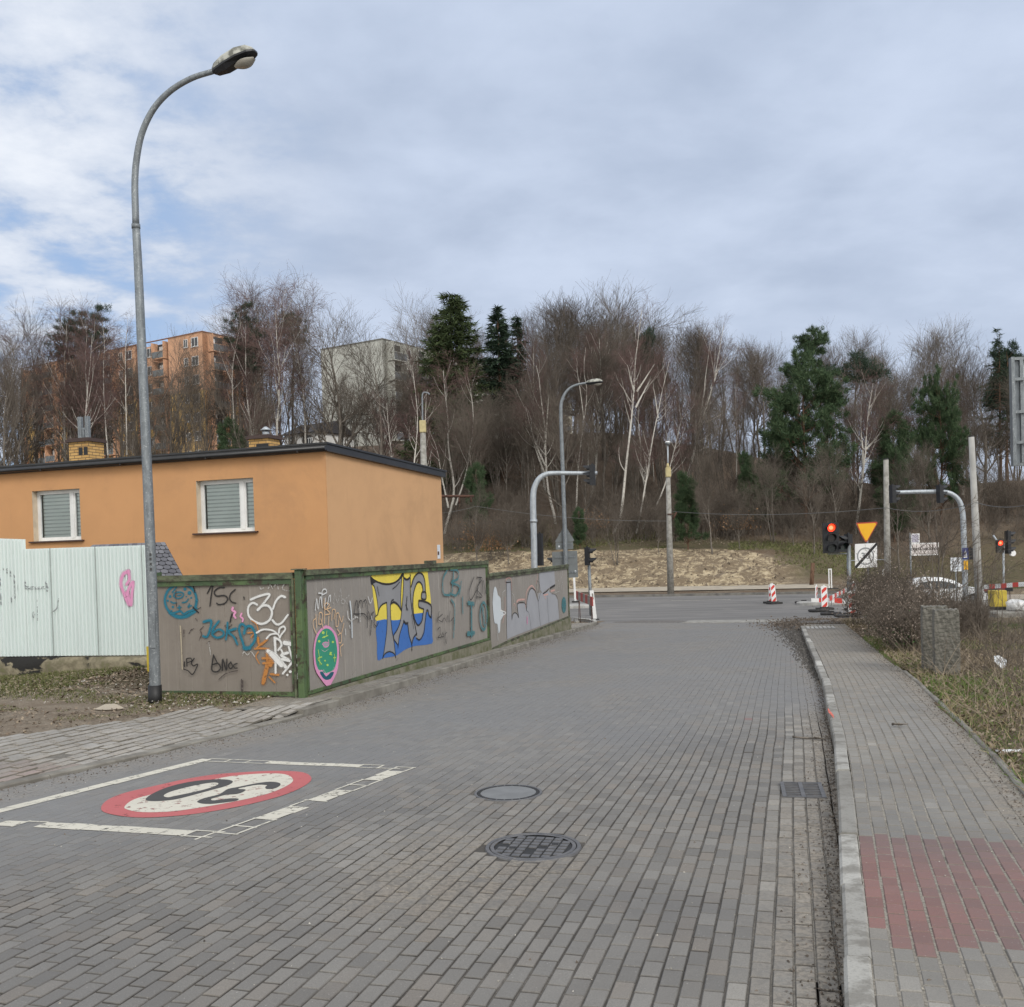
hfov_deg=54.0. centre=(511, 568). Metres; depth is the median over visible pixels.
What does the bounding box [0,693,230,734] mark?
leaf litter
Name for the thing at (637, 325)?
bare tree
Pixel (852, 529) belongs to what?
shrub
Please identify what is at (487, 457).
bare tree
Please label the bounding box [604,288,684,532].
birch tree
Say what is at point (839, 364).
bare tree
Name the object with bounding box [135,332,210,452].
bare tree
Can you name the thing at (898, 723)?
stick
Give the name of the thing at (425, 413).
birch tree
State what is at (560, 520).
shrub
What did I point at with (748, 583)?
sand clods
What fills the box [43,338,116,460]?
bare tree
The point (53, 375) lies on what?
birch tree
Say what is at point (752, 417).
bare tree
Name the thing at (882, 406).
bare tree
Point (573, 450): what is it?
bare tree
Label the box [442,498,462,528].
shrub
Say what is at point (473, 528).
leafy shrub
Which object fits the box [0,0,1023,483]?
sky
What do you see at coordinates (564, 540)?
street lamp
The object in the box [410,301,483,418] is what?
bare tree
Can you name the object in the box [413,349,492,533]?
birch tree
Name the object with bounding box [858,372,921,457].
bare tree
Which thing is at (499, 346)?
spruce tree
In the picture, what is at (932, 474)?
bare tree
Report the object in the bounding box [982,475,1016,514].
shrub
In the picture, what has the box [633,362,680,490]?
bare tree
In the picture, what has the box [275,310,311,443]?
pine tree
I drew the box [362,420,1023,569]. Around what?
undergrowth
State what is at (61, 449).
bare tree
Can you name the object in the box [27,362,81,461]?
bare tree
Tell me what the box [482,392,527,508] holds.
bare tree
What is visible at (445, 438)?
bare tree
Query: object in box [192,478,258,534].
window
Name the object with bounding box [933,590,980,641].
bush
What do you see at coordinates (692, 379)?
bare tree
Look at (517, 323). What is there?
spruce tree
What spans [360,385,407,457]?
birch tree
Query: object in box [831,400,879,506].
bare tree
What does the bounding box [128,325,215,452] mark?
bare tree
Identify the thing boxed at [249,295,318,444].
bare tree
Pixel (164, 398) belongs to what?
birch tree
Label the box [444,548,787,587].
sand clods
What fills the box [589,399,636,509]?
bare tree
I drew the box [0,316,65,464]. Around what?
bare tree
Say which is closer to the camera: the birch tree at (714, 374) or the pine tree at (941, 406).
the pine tree at (941, 406)
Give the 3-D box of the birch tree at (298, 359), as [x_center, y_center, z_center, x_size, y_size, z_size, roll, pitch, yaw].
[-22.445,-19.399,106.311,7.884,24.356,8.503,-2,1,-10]
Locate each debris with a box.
[0,625,606,799]
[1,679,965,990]
[738,615,861,631]
[764,627,818,680]
[781,633,843,1006]
[843,627,1023,826]
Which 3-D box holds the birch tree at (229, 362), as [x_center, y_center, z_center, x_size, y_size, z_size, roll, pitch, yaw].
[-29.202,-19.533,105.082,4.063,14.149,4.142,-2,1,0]
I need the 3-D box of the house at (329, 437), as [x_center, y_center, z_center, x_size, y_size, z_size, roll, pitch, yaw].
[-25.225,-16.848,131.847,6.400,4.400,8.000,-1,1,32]
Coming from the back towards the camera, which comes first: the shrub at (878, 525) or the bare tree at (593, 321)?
the bare tree at (593, 321)
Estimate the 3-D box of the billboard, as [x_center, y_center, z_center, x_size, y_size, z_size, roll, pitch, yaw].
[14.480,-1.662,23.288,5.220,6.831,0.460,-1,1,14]
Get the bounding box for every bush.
[812,549,901,623]
[825,547,925,629]
[830,549,926,602]
[830,553,921,623]
[837,556,940,634]
[838,561,936,613]
[847,560,967,645]
[854,570,966,653]
[857,561,946,625]
[859,562,961,636]
[861,561,973,650]
[875,577,961,642]
[884,560,954,604]
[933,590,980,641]
[953,586,984,609]
[953,595,994,626]
[964,600,996,638]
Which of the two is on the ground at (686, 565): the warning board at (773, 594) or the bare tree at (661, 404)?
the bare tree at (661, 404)
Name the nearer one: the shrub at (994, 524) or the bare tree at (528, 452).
the shrub at (994, 524)
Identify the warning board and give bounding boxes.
[763,583,770,603]
[766,583,782,603]
[817,585,833,609]
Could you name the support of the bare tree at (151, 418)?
on the ground at (686, 565)
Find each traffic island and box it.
[570,604,588,608]
[796,601,987,605]
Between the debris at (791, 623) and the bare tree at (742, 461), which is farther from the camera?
the bare tree at (742, 461)
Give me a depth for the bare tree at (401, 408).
101.85 m
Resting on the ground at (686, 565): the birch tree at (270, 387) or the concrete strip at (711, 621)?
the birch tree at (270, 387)
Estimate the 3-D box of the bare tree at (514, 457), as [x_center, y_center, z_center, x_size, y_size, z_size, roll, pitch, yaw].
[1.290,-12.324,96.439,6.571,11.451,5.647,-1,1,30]
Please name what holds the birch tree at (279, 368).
on the ground at (686, 565)
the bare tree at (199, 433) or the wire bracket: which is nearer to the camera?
the wire bracket
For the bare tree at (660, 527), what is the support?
on the ground at (686, 565)
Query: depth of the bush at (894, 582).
24.54 m
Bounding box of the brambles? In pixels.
[930,586,1023,707]
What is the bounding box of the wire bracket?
[442,495,473,503]
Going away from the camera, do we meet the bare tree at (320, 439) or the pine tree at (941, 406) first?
the pine tree at (941, 406)
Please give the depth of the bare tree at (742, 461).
87.47 m
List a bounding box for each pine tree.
[43,316,84,459]
[69,309,91,406]
[77,302,112,437]
[214,415,247,449]
[220,301,268,427]
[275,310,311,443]
[462,461,494,530]
[571,507,588,548]
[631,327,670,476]
[672,469,709,549]
[734,451,769,527]
[751,345,859,523]
[777,323,831,507]
[824,347,893,501]
[864,410,916,534]
[873,449,910,541]
[907,363,980,528]
[982,338,1023,484]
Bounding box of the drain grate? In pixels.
[780,781,826,798]
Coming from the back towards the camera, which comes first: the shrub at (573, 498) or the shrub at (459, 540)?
the shrub at (573, 498)
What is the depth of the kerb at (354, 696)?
13.36 m
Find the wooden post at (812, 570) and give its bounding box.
[809,563,814,584]
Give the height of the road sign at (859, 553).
0.906 m
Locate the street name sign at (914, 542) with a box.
[909,533,938,579]
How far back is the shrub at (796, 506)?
83.50 m
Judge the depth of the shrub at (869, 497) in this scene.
87.23 m
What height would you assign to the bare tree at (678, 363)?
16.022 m
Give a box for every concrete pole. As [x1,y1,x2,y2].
[883,458,890,573]
[968,435,983,602]
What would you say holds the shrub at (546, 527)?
on the ground at (686, 565)
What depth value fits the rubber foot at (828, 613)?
37.16 m
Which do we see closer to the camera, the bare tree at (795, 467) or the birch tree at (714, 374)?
the bare tree at (795, 467)
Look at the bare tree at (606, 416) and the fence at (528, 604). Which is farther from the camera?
the bare tree at (606, 416)
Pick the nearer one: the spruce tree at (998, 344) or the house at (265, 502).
the house at (265, 502)
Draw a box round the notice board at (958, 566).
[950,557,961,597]
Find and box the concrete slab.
[979,608,1023,617]
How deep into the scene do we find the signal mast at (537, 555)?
36.89 m
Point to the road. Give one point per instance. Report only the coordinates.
(712, 916)
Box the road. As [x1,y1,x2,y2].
[0,622,844,1006]
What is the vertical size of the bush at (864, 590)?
2.261 m
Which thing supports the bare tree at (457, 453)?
on the ground at (686, 565)
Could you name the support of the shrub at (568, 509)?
on the ground at (686, 565)
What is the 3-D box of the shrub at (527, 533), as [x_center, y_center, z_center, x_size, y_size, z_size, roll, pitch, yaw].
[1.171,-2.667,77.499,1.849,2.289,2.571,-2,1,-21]
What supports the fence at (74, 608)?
on the ground at (686, 565)
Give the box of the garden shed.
[90,542,181,575]
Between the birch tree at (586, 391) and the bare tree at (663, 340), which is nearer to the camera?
the birch tree at (586, 391)
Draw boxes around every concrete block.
[920,605,947,669]
[932,608,960,674]
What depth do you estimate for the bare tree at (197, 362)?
109.64 m
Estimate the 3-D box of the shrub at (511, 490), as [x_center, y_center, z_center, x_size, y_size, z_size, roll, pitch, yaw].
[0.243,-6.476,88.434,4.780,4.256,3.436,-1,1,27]
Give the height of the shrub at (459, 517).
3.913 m
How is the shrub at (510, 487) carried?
on the ground at (686, 565)
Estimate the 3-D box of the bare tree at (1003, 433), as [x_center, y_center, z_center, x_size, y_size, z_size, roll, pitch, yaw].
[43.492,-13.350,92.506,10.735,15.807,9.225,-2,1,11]
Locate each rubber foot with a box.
[808,608,829,611]
[820,611,841,614]
[834,612,857,616]
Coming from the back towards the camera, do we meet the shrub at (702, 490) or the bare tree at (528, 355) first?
the bare tree at (528, 355)
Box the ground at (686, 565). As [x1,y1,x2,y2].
[0,433,1023,1006]
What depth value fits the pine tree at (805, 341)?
86.61 m
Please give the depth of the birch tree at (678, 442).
81.75 m
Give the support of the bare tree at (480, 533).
on the ground at (686, 565)
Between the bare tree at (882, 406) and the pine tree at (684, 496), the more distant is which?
the bare tree at (882, 406)
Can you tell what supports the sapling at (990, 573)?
on the ground at (686, 565)
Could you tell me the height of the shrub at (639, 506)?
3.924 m
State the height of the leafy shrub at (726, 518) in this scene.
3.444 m
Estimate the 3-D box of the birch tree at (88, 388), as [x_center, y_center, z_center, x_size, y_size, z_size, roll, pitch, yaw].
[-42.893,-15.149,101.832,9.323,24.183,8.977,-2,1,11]
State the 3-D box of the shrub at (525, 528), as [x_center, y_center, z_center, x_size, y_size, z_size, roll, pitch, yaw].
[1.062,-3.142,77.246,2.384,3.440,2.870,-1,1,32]
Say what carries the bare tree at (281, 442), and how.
on the ground at (686, 565)
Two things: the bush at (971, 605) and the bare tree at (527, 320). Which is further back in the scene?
the bare tree at (527, 320)
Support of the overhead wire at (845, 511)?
attached to the concrete pole at (973, 483)
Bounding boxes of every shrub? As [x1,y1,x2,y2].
[442,488,467,515]
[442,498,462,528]
[443,501,474,534]
[443,514,470,550]
[444,518,468,546]
[447,522,478,552]
[453,511,496,549]
[454,518,522,561]
[468,497,529,556]
[479,481,521,522]
[487,498,521,543]
[489,514,517,549]
[492,479,530,513]
[492,479,541,508]
[499,487,540,545]
[508,491,548,533]
[511,501,536,521]
[514,508,543,548]
[515,526,538,546]
[528,509,558,545]
[546,523,562,549]
[547,509,572,536]
[549,493,586,534]
[550,517,561,538]
[555,480,584,512]
[559,464,587,501]
[566,500,584,522]
[566,502,589,541]
[569,500,612,537]
[571,479,604,511]
[571,506,608,545]
[574,476,616,525]
[590,460,644,501]
[605,496,637,541]
[607,482,635,519]
[608,484,632,516]
[613,497,651,540]
[618,490,654,534]
[619,502,663,539]
[626,467,659,503]
[629,467,650,499]
[629,484,665,530]
[631,480,671,525]
[639,491,671,536]
[646,497,683,542]
[653,477,676,503]
[664,517,680,541]
[677,474,717,504]
[694,482,745,537]
[694,483,727,535]
[697,504,717,538]
[704,474,737,519]
[710,500,760,539]
[711,479,742,524]
[711,481,752,535]
[714,474,764,536]
[718,508,739,539]
[727,477,785,524]
[734,500,756,532]
[736,480,790,536]
[768,498,797,533]
[771,495,810,537]
[779,490,819,519]
[807,479,845,522]
[807,481,851,519]
[814,482,859,528]
[820,497,858,538]
[821,496,864,548]
[823,490,856,531]
[839,486,857,513]
[845,498,903,556]
[846,481,878,521]
[854,481,877,519]
[866,481,882,531]
[868,512,883,544]
[891,506,916,540]
[915,514,966,556]
[940,465,987,507]
[962,476,1009,514]
[979,455,1019,495]
[980,504,1010,539]
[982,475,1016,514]
[986,478,1023,523]
[991,471,1023,520]
[1005,466,1023,516]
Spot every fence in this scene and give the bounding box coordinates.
[0,539,147,675]
[157,568,307,697]
[304,560,491,696]
[485,560,570,648]
[948,581,1023,626]
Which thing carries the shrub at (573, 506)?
on the ground at (686, 565)
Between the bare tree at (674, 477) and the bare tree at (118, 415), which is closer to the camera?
the bare tree at (674, 477)
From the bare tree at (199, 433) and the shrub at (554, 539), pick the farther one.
the bare tree at (199, 433)
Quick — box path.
[569,584,1023,599]
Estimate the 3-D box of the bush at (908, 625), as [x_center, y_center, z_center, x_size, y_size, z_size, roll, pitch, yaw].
[7.451,0.826,18.870,2.021,1.729,2.234,-2,1,6]
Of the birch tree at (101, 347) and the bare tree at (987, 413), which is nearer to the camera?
the bare tree at (987, 413)
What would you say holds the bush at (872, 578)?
on the ground at (686, 565)
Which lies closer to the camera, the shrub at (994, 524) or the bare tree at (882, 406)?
the shrub at (994, 524)
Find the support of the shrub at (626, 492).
on the ground at (686, 565)
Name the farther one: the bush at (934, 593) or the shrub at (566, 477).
the shrub at (566, 477)
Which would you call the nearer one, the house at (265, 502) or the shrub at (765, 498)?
the house at (265, 502)
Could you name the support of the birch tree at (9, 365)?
on the ground at (686, 565)
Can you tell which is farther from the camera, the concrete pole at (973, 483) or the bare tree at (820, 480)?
the bare tree at (820, 480)
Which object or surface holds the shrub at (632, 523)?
on the ground at (686, 565)
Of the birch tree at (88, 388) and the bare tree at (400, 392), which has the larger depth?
the bare tree at (400, 392)
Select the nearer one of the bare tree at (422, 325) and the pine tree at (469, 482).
the pine tree at (469, 482)
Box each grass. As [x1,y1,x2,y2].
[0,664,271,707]
[0,693,232,720]
[453,520,1023,588]
[840,616,1023,790]
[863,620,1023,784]
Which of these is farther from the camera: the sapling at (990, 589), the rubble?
the rubble
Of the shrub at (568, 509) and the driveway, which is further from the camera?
the shrub at (568, 509)
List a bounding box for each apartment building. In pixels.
[22,331,260,462]
[321,338,516,445]
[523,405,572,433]
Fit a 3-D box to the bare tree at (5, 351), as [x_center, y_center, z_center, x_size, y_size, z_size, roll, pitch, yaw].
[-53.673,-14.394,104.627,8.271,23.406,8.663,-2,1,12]
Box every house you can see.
[0,416,446,644]
[282,421,356,446]
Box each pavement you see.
[233,623,587,709]
[804,624,1023,1006]
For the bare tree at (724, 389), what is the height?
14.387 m
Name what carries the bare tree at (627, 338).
on the ground at (686, 565)
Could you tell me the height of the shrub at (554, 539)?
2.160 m
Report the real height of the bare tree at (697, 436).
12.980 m
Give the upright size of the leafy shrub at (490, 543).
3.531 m
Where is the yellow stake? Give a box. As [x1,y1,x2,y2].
[146,646,148,672]
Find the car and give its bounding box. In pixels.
[909,577,987,600]
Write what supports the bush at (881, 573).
on the ground at (686, 565)
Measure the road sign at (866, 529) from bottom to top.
3.524 m
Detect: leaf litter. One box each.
[0,666,268,706]
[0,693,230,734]
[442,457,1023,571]
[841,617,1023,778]
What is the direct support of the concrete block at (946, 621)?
on the ground at (686, 565)
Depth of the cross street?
44.79 m
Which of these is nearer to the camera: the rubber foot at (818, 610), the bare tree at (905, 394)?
the rubber foot at (818, 610)
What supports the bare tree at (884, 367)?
on the ground at (686, 565)
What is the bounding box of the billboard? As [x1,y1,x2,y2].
[1009,357,1023,466]
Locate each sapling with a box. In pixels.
[851,554,887,598]
[859,538,913,598]
[863,529,949,598]
[889,502,985,605]
[900,494,994,604]
[901,480,1021,608]
[928,506,1023,637]
[956,554,1023,646]
[961,534,1016,612]
[983,597,1023,679]
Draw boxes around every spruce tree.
[394,291,513,489]
[476,304,525,484]
[506,314,530,475]
[976,328,1009,491]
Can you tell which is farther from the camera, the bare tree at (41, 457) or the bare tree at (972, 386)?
the bare tree at (41, 457)
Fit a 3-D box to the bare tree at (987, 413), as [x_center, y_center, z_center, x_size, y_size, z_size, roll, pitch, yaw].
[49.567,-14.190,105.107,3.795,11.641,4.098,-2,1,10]
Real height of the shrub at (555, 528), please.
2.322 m
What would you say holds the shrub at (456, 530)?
on the ground at (686, 565)
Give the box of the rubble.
[772,620,840,628]
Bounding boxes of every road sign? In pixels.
[855,543,876,567]
[856,522,876,583]
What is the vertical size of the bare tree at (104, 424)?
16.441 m
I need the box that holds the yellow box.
[988,590,1006,609]
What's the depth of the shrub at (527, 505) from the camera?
82.46 m
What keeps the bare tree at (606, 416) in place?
on the ground at (686, 565)
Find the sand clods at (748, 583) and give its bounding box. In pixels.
[455,549,789,587]
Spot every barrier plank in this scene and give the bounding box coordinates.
[576,591,592,622]
[811,598,844,602]
[829,589,846,604]
[984,582,1023,588]
[984,588,1012,598]
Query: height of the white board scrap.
0.040 m
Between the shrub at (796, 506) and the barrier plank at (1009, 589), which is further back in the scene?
the shrub at (796, 506)
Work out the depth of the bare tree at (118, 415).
106.88 m
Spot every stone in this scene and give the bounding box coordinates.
[95,704,123,710]
[1005,599,1023,610]
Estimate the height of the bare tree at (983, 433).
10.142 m
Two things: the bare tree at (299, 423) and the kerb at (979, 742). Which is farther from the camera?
the bare tree at (299, 423)
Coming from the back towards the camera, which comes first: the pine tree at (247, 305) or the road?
the pine tree at (247, 305)
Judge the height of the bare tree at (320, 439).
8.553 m
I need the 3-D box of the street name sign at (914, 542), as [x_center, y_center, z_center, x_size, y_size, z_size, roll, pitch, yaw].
[20.561,0.274,50.042,1.453,4.118,0.102,-2,1,0]
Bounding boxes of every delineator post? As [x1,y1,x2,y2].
[572,578,578,602]
[590,590,599,619]
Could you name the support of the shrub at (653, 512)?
on the ground at (686, 565)
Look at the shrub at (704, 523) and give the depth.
76.55 m
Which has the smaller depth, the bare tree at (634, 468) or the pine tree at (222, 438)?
the bare tree at (634, 468)
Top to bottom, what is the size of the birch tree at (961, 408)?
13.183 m
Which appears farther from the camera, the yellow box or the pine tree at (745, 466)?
the pine tree at (745, 466)
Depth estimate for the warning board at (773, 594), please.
46.63 m
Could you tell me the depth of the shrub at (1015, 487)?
83.20 m
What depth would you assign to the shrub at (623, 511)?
77.87 m
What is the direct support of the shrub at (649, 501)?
on the ground at (686, 565)
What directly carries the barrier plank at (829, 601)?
on the cross street
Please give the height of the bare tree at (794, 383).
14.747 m
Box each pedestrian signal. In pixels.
[584,546,596,615]
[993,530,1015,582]
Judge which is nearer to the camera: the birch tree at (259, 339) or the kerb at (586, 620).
the kerb at (586, 620)
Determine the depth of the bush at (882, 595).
19.44 m
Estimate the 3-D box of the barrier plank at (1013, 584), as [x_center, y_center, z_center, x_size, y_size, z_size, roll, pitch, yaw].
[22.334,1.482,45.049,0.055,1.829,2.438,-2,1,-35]
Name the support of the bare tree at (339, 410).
on the ground at (686, 565)
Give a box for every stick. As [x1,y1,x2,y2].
[792,736,830,738]
[891,722,907,725]
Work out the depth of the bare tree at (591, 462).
81.35 m
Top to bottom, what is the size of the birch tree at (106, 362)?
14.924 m
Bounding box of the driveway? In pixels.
[0,702,313,781]
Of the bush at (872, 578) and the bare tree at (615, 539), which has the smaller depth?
the bush at (872, 578)
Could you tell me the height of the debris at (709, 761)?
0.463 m
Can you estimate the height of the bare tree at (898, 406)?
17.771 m
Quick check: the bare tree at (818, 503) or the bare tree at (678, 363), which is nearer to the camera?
the bare tree at (818, 503)
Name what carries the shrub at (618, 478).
on the ground at (686, 565)
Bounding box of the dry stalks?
[856,619,1023,734]
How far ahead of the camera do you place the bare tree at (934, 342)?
95.47 m
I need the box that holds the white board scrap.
[995,749,1021,751]
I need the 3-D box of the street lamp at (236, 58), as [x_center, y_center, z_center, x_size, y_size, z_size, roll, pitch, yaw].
[-4.184,-2.406,13.514,1.980,8.891,0.274,-1,1,14]
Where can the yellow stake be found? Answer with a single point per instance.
(147, 650)
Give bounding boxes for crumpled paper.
[994,656,1006,667]
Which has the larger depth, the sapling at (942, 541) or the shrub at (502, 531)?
the shrub at (502, 531)
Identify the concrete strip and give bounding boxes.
[616,620,685,622]
[682,619,780,622]
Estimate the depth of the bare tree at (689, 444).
88.16 m
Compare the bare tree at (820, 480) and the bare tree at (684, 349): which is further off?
the bare tree at (684, 349)
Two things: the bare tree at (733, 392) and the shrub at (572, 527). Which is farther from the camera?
the bare tree at (733, 392)
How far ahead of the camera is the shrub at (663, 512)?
75.90 m
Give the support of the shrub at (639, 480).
on the ground at (686, 565)
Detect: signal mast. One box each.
[530,463,596,567]
[889,484,972,601]
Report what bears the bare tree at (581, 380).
on the ground at (686, 565)
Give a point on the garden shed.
(166, 564)
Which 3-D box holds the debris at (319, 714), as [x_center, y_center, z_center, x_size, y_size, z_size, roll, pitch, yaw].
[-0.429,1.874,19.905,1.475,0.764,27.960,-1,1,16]
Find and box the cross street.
[569,594,865,623]
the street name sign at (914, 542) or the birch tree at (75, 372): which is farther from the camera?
the birch tree at (75, 372)
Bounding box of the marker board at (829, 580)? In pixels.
[827,569,837,588]
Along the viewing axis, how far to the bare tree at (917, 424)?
108.00 m
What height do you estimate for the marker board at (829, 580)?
1.228 m
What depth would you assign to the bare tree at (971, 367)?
115.91 m
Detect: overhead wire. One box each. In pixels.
[445,506,628,520]
[673,502,1023,514]
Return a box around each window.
[28,489,84,542]
[191,337,197,347]
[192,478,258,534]
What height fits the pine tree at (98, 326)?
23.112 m
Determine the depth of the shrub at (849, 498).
86.59 m
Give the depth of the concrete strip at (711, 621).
34.23 m
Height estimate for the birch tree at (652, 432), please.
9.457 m
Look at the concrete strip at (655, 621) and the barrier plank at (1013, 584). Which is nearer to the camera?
the concrete strip at (655, 621)
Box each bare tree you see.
[0,289,66,462]
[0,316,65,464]
[0,321,40,464]
[0,336,63,465]
[0,371,36,465]
[0,375,50,464]
[5,313,51,458]
[13,364,72,463]
[24,299,127,446]
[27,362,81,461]
[31,344,111,461]
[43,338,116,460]
[48,299,135,452]
[49,300,116,420]
[87,374,129,450]
[89,327,177,455]
[90,351,152,457]
[92,324,159,456]
[103,407,151,457]
[109,341,174,456]
[120,377,174,453]
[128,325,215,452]
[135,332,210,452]
[138,388,187,453]
[150,415,173,453]
[166,402,226,453]
[167,347,228,452]
[169,356,207,450]
[173,335,230,450]
[179,352,234,449]
[191,337,251,442]
[200,303,273,436]
[201,298,288,436]
[214,269,313,444]
[216,358,287,447]
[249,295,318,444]
[253,259,428,446]
[283,346,334,442]
[312,395,335,441]
[323,297,431,455]
[329,364,356,444]
[336,381,374,449]
[353,393,375,450]
[366,369,396,455]
[377,279,441,430]
[386,355,445,460]
[388,339,422,460]
[388,357,416,452]
[405,301,460,394]
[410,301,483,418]
[415,388,485,531]
[428,383,485,514]
[445,382,498,519]
[451,396,527,520]
[456,387,518,495]
[456,479,498,560]
[461,387,505,465]
[465,324,506,376]
[478,418,515,505]
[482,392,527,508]
[488,491,528,563]
[493,363,560,508]
[497,392,548,486]
[500,382,553,510]
[502,289,605,419]
[507,303,562,441]
[508,331,590,516]
[515,317,575,463]
[516,294,588,470]
[523,373,609,513]
[526,282,626,462]
[528,299,590,395]
[545,273,703,460]
[545,337,622,494]
[548,310,612,455]
[555,308,617,475]
[557,299,596,395]
[561,309,672,483]
[564,288,631,459]
[570,416,606,532]
[575,298,607,432]
[576,332,648,518]
[588,298,633,428]
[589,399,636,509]
[595,354,669,498]
[595,502,627,565]
[598,315,669,483]
[602,309,645,446]
[615,416,652,523]
[621,298,654,351]
[623,298,706,440]
[628,357,685,473]
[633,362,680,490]
[646,372,742,515]
[649,500,666,553]
[651,326,684,432]
[657,321,720,457]
[663,377,721,478]
[663,440,692,501]
[664,310,723,432]
[667,341,734,484]
[670,319,726,420]
[673,311,730,448]
[676,321,726,447]
[685,449,726,553]
[686,334,752,471]
[689,393,747,489]
[712,434,739,493]
[713,341,763,453]
[719,480,756,548]
[721,343,782,459]
[726,331,794,463]
[728,360,757,444]
[728,385,766,465]
[731,437,763,488]
[741,349,775,456]
[747,442,796,540]
[759,349,801,429]
[763,452,792,528]
[774,351,816,425]
[777,484,804,545]
[780,460,802,510]
[784,459,831,553]
[798,430,855,522]
[801,321,848,470]
[809,356,881,515]
[810,436,836,516]
[815,322,863,454]
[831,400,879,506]
[834,323,888,480]
[841,327,939,462]
[841,340,902,452]
[847,366,917,460]
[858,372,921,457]
[859,406,900,482]
[863,429,895,477]
[865,450,941,569]
[885,338,980,477]
[885,361,918,484]
[894,413,918,444]
[899,434,949,560]
[902,314,978,496]
[907,413,929,484]
[908,317,989,431]
[919,444,944,520]
[920,342,1010,499]
[936,433,974,507]
[945,343,1005,472]
[945,403,998,507]
[949,371,987,476]
[955,438,1005,526]
[976,408,1009,483]
[977,384,998,455]
[983,409,1021,480]
[985,360,1015,479]
[989,367,1010,462]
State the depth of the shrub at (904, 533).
77.89 m
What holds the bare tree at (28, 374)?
on the ground at (686, 565)
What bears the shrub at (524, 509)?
on the ground at (686, 565)
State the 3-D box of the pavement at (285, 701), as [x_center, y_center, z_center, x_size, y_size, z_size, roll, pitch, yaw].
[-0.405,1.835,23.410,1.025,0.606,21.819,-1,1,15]
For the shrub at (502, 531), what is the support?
on the ground at (686, 565)
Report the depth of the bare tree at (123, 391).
110.16 m
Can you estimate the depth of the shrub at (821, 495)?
83.44 m
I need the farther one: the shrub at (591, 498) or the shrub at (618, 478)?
the shrub at (618, 478)
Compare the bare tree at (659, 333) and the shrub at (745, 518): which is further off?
the bare tree at (659, 333)
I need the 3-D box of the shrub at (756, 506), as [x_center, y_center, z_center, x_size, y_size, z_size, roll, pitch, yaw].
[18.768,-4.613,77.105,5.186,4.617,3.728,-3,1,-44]
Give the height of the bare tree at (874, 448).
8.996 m
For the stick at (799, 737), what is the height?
0.039 m
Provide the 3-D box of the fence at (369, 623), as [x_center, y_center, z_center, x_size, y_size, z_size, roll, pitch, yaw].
[-1.706,1.068,18.017,0.190,2.381,8.535,-1,1,16]
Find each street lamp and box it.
[131,45,257,703]
[552,378,602,577]
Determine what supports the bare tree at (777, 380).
on the ground at (686, 565)
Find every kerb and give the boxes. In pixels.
[0,622,596,789]
[569,591,845,597]
[574,618,596,622]
[800,626,875,1006]
[903,670,1023,794]
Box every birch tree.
[0,300,42,463]
[0,314,22,448]
[14,289,115,459]
[41,301,136,449]
[46,293,120,434]
[61,301,127,424]
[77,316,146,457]
[91,311,123,454]
[105,308,136,454]
[149,368,184,450]
[208,276,298,443]
[210,274,299,426]
[211,270,287,434]
[214,316,247,432]
[226,273,316,436]
[230,278,283,424]
[230,286,296,433]
[260,262,332,442]
[272,274,336,443]
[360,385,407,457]
[388,347,445,463]
[405,381,449,465]
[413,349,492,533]
[500,344,578,523]
[503,321,572,492]
[523,364,551,473]
[557,337,606,507]
[561,327,609,470]
[565,320,643,505]
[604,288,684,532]
[612,345,664,503]
[624,344,687,532]
[642,390,703,528]
[643,345,690,477]
[643,396,665,475]
[686,313,755,473]
[688,350,716,441]
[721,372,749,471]
[745,351,782,420]
[760,386,784,476]
[836,359,918,527]
[922,361,956,471]
[933,368,975,494]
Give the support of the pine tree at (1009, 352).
on the ground at (686, 565)
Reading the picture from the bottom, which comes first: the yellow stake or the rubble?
the yellow stake
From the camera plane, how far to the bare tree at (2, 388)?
103.76 m
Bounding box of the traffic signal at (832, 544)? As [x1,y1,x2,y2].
[822,521,852,611]
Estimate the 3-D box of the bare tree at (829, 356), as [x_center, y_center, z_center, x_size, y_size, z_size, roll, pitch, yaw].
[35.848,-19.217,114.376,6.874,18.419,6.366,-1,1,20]
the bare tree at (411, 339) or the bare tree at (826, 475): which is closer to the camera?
the bare tree at (826, 475)
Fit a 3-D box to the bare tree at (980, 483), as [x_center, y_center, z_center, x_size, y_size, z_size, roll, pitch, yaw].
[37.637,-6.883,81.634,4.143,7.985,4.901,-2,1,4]
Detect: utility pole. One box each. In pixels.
[419,392,429,465]
[665,441,676,593]
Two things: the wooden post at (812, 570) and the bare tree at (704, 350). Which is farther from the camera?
the bare tree at (704, 350)
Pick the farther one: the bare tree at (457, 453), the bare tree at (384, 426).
the bare tree at (384, 426)
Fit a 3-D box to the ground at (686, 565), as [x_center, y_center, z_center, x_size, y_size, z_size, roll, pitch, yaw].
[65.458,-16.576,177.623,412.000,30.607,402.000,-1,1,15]
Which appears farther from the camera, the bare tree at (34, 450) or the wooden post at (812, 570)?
the bare tree at (34, 450)
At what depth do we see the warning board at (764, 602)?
47.20 m
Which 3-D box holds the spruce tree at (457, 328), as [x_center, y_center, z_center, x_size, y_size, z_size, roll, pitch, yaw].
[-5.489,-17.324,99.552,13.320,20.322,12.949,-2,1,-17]
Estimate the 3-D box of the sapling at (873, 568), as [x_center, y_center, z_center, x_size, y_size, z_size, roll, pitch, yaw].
[10.220,0.578,28.006,1.526,2.253,1.262,-2,1,-17]
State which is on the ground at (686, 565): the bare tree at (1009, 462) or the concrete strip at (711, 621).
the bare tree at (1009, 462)
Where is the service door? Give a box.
[148,611,155,647]
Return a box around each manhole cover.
[474,784,542,801]
[485,833,581,862]

